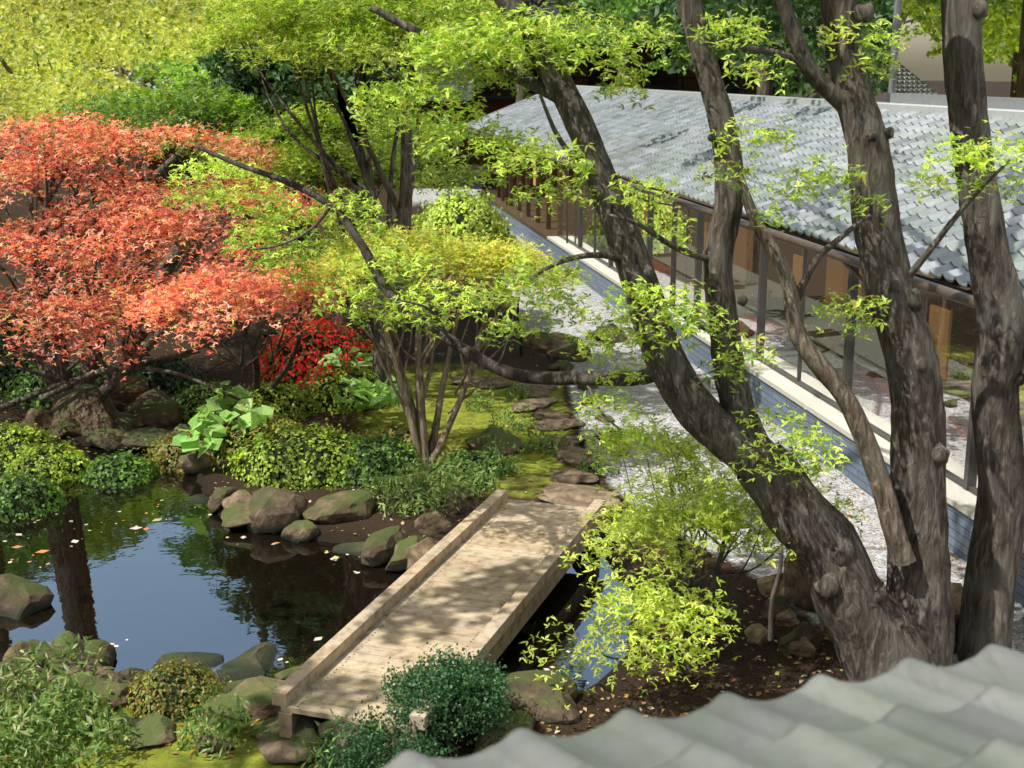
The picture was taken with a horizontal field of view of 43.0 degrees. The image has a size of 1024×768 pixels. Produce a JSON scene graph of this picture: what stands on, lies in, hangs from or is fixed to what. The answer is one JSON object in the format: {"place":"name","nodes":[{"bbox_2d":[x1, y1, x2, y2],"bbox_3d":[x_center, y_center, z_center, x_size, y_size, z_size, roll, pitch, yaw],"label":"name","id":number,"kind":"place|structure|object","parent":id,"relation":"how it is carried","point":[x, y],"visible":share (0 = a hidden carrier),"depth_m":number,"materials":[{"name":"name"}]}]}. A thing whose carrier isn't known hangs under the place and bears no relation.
{"place":"outdoors","nodes":[
{"label":"outdoors","id":0,"kind":"place"},
{"bbox_2d":[0,445,633,692],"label":"pond water","id":1,"kind":"structure","parent":0,"point":[145,576],"depth_m":14.52,"materials":[{"name":"blue liquid"}]},
{"bbox_2d":[0,79,1023,767],"bbox_3d":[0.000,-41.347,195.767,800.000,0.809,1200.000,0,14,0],"label":"garden ground","id":2,"kind":"structure","parent":0,"point":[678,695],"depth_m":18.14,"materials":[{"name":"green plant"}]},
{"bbox_2d":[0,40,268,310],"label":"green maple","id":3,"kind":"object","parent":2,"relation":"on","point":[47,80],"visible":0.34,"depth_m":28.24,"materials":[{"name":"green plant"}]},
{"bbox_2d":[0,106,344,410],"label":"red maple","id":4,"kind":"object","parent":2,"relation":"on","point":[59,380],"visible":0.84,"depth_m":20.85,"materials":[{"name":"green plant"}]},
{"bbox_2d":[123,249,366,394],"bbox_3d":[-4.202,-0.453,19.332,3.066,3.134,3.732,-12,18,-41],"label":"orange maple","id":5,"kind":"object","parent":2,"relation":"on","point":[269,289],"visible":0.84,"depth_m":18.62,"materials":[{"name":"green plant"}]},
{"bbox_2d":[0,0,502,292],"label":"olive tree","id":6,"kind":"object","parent":2,"relation":"on","point":[91,33],"visible":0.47,"depth_m":28.70,"materials":[{"name":"green plant"}]},
{"bbox_2d":[33,74,474,335],"bbox_3d":[-5.038,-3.216,25.406,8.924,5.632,5.843,6,15,23],"label":"green maple","id":7,"kind":"object","parent":2,"relation":"on","point":[188,98],"visible":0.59,"depth_m":24.11,"materials":[{"name":"green plant"}]},
{"bbox_2d":[0,176,525,724],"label":"shrubs","id":8,"kind":"object","parent":2,"relation":"on","point":[284,454],"visible":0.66,"depth_m":18.56,"materials":[{"name":"green plant"}]},
{"bbox_2d":[72,100,459,189],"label":"wing body","id":9,"kind":"structure","parent":2,"relation":"on","point":[429,105],"depth_m":61.32,"materials":[{"name":"brown wood"}]},
{"bbox_2d":[82,55,474,100],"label":"wing roof","id":10,"kind":"structure","parent":9,"relation":"on","point":[426,99],"depth_m":60.98,"materials":[{"name":"tile"}]},
{"bbox_2d":[181,3,436,323],"bbox_3d":[-4.098,-4.357,26.577,4.878,7.200,4.148,-9,16,-32],"label":"tree","id":11,"kind":"object","parent":2,"relation":"on","point":[283,83],"visible":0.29,"depth_m":25.07,"materials":[{"name":"green plant"}]},
{"bbox_2d":[0,346,621,767],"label":"ground plants","id":12,"kind":"object","parent":2,"relation":"on","point":[26,722],"visible":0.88,"depth_m":11.79,"materials":[{"name":"green plant"}]},
{"bbox_2d":[173,0,555,384],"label":"green maple","id":13,"kind":"object","parent":2,"relation":"on","point":[348,29],"visible":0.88,"depth_m":19.95,"materials":[{"name":"green plant"}]},
{"bbox_2d":[317,638,518,767],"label":"juniper bush","id":14,"kind":"object","parent":2,"relation":"on","point":[471,687],"visible":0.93,"depth_m":10.60,"materials":[{"name":"green plant"}]},
{"bbox_2d":[290,216,584,471],"bbox_3d":[-1.014,-0.525,18.265,4.135,3.724,3.370,0,14,0],"label":"yellow maple","id":15,"kind":"object","parent":2,"relation":"on","point":[477,259],"visible":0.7,"depth_m":17.93,"materials":[{"name":"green plant"}]},
{"bbox_2d":[272,489,605,751],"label":"bridge side beams","id":16,"kind":"structure","parent":2,"relation":"on","point":[508,621],"depth_m":12.71,"materials":[{"name":"beige wood"}]},
{"bbox_2d":[281,499,586,733],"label":"bridge deck","id":17,"kind":"structure","parent":16,"relation":"on","point":[463,591],"depth_m":12.73,"materials":[{"name":"beige wood"}]},
{"bbox_2d":[257,376,620,767],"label":"stepping stones","id":18,"kind":"object","parent":2,"relation":"on","point":[565,489],"visible":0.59,"depth_m":18.06,"materials":[{"name":"grey stone"}]},
{"bbox_2d":[0,313,959,767],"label":"garden rocks","id":19,"kind":"object","parent":2,"relation":"on","point":[108,423],"visible":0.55,"depth_m":14.75,"materials":[{"name":"grey stone"}]},
{"bbox_2d":[517,297,522,355],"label":"garden light stakes","id":20,"kind":"object","parent":2,"relation":"on","point":[519,329],"visible":0.45,"depth_m":25.55,"materials":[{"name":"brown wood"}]},
{"bbox_2d":[497,143,557,197],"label":"building wall","id":21,"kind":"structure","parent":2,"relation":"on","point":[554,172],"depth_m":50.58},
{"bbox_2d":[560,237,975,495],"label":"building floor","id":22,"kind":"structure","parent":21,"relation":"on","point":[798,385],"depth_m":20.04,"materials":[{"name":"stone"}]},
{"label":"roof underside","id":23,"kind":"object","parent":21,"relation":"attached to","visible":0},
{"bbox_2d":[383,644,1023,767],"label":"roof","id":24,"kind":"structure","parent":23,"relation":"on","point":[914,713],"depth_m":3.44,"materials":[{"name":"tile"}]},
{"bbox_2d":[481,0,621,73],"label":"tree","id":25,"kind":"object","parent":2,"relation":"on","point":[550,3],"visible":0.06,"depth_m":71.47,"materials":[{"name":"green plant"}]},
{"bbox_2d":[481,0,631,102],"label":"tree","id":26,"kind":"object","parent":2,"relation":"on","point":[537,3],"visible":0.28,"depth_m":67.86,"materials":[{"name":"green plant"}]},
{"bbox_2d":[543,0,629,87],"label":"tree","id":27,"kind":"object","parent":2,"relation":"on","point":[559,2],"visible":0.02,"depth_m":69.57,"materials":[{"name":"green plant"}]},
{"bbox_2d":[155,302,1020,757],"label":"fallen leaves","id":28,"kind":"object","parent":2,"relation":"on","point":[659,594],"visible":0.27,"depth_m":12.56,"materials":[{"name":"brown plant"}]},
{"bbox_2d":[159,0,1023,682],"bbox_3d":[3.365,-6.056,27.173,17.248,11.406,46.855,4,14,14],"label":"tree","id":29,"kind":"object","parent":2,"relation":"on","point":[873,624],"visible":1,"depth_m":11.22,"materials":[{"name":"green plant"}]},
{"bbox_2d":[401,36,799,164],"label":"building body","id":30,"kind":"structure","parent":2,"relation":"on","point":[493,105],"depth_m":75.95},
{"bbox_2d":[463,2,609,36],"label":"building roof","id":31,"kind":"structure","parent":30,"relation":"on","point":[551,9],"depth_m":75.69,"materials":[{"name":"tile"}]},
{"bbox_2d":[474,39,790,98],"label":"building balcony","id":32,"kind":"structure","parent":30,"relation":"attached to","point":[509,96],"depth_m":74.58,"materials":[{"name":"brown wood"}]},
{"bbox_2d":[564,0,798,95],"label":"tree","id":33,"kind":"object","parent":2,"relation":"on","point":[629,7],"visible":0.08,"depth_m":49.31,"materials":[{"name":"green plant"}]},
{"bbox_2d":[515,409,868,709],"bbox_3d":[1.759,1.715,11.935,2.778,2.306,3.640,5,14,19],"label":"shrub","id":34,"kind":"object","parent":2,"relation":"on","point":[715,514],"visible":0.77,"depth_m":11.71,"materials":[{"name":"green plant"}]},
{"bbox_2d":[627,2,877,98],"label":"tree","id":35,"kind":"object","parent":2,"relation":"on","point":[800,90],"visible":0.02,"depth_m":44.84,"materials":[{"name":"green plant"}]},
{"bbox_2d":[627,0,893,92],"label":"tree","id":36,"kind":"object","parent":2,"relation":"on","point":[808,14],"visible":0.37,"depth_m":39.73,"materials":[{"name":"green plant"}]},
{"bbox_2d":[784,34,887,95],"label":"tree","id":37,"kind":"object","parent":2,"relation":"on","point":[876,90],"depth_m":51.60,"materials":[{"name":"green plant"}]},
{"bbox_2d":[744,575,962,657],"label":"rocks","id":38,"kind":"object","parent":2,"relation":"on","point":[756,634],"visible":0.28,"depth_m":13.18,"materials":[{"name":"stone"}]},
{"bbox_2d":[488,197,556,237],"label":"veranda boards","id":39,"kind":"object","parent":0,"point":[540,228],"visible":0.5,"depth_m":44.70,"materials":[{"name":"brown wood"}]},
{"bbox_2d":[501,146,560,235],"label":"wooden slats","id":40,"kind":"object","parent":39,"relation":"on","point":[537,206],"visible":0.5,"depth_m":42.31,"materials":[{"name":"brown wood"}]},
{"bbox_2d":[467,127,972,294],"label":"eave beam","id":41,"kind":"structure","parent":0,"point":[916,274],"depth_m":16.84,"materials":[{"name":"brown wood"}]},
{"bbox_2d":[466,128,974,319],"bbox_3d":[2.926,-2.578,25.528,1.236,2.715,51.580,-2,14,-9],"label":"wooden frame","id":42,"kind":"object","parent":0,"point":[849,260],"visible":0.45,"depth_m":16.80,"materials":[{"name":"wood"}]},
{"bbox_2d":[469,127,971,290],"bbox_3d":[4.223,-4.634,25.236,3.600,1.420,51.550,-2,14,-9],"label":"roof eave","id":43,"kind":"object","parent":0,"point":[930,275],"depth_m":16.83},
{"bbox_2d":[466,88,1023,297],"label":"building roof","id":44,"kind":"structure","parent":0,"point":[667,139],"depth_m":21.50,"materials":[{"name":"grey tile"}]},
{"bbox_2d":[467,94,538,123],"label":"roof edge","id":45,"kind":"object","parent":44,"relation":"attached to","point":[505,107],"visible":0.07,"depth_m":49.92,"materials":[{"name":"grey tile"}]},
{"bbox_2d":[576,85,1023,120],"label":"roof ridge","id":46,"kind":"structure","parent":44,"relation":"on","point":[995,113],"depth_m":25.37,"materials":[{"name":"grey tile"}]},
{"bbox_2d":[488,202,1023,606],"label":"foundation wall","id":47,"kind":"structure","parent":0,"point":[960,522],"depth_m":20.31,"materials":[{"name":"grey concrete"}]},
{"bbox_2d":[547,236,1023,552],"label":"veranda ledge","id":48,"kind":"object","parent":47,"relation":"on","point":[961,499],"visible":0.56,"depth_m":19.71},
{"bbox_2d":[559,166,976,495],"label":"building mullions","id":49,"kind":"object","parent":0,"point":[966,483],"visible":0.24,"depth_m":20.55,"materials":[{"name":"brown wood"}]},
{"bbox_2d":[560,165,1023,488],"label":"glass window","id":50,"kind":"structure","parent":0,"point":[952,325],"depth_m":19.82,"materials":[{"name":"clear glass"}]},
{"bbox_2d":[887,0,1023,109],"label":"wall trim","id":51,"kind":"structure","parent":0,"point":[992,102],"depth_m":22.22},
{"bbox_2d":[894,0,1023,97],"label":"wall","id":52,"kind":"structure","parent":51,"relation":"in","point":[921,71],"depth_m":21.55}
]}

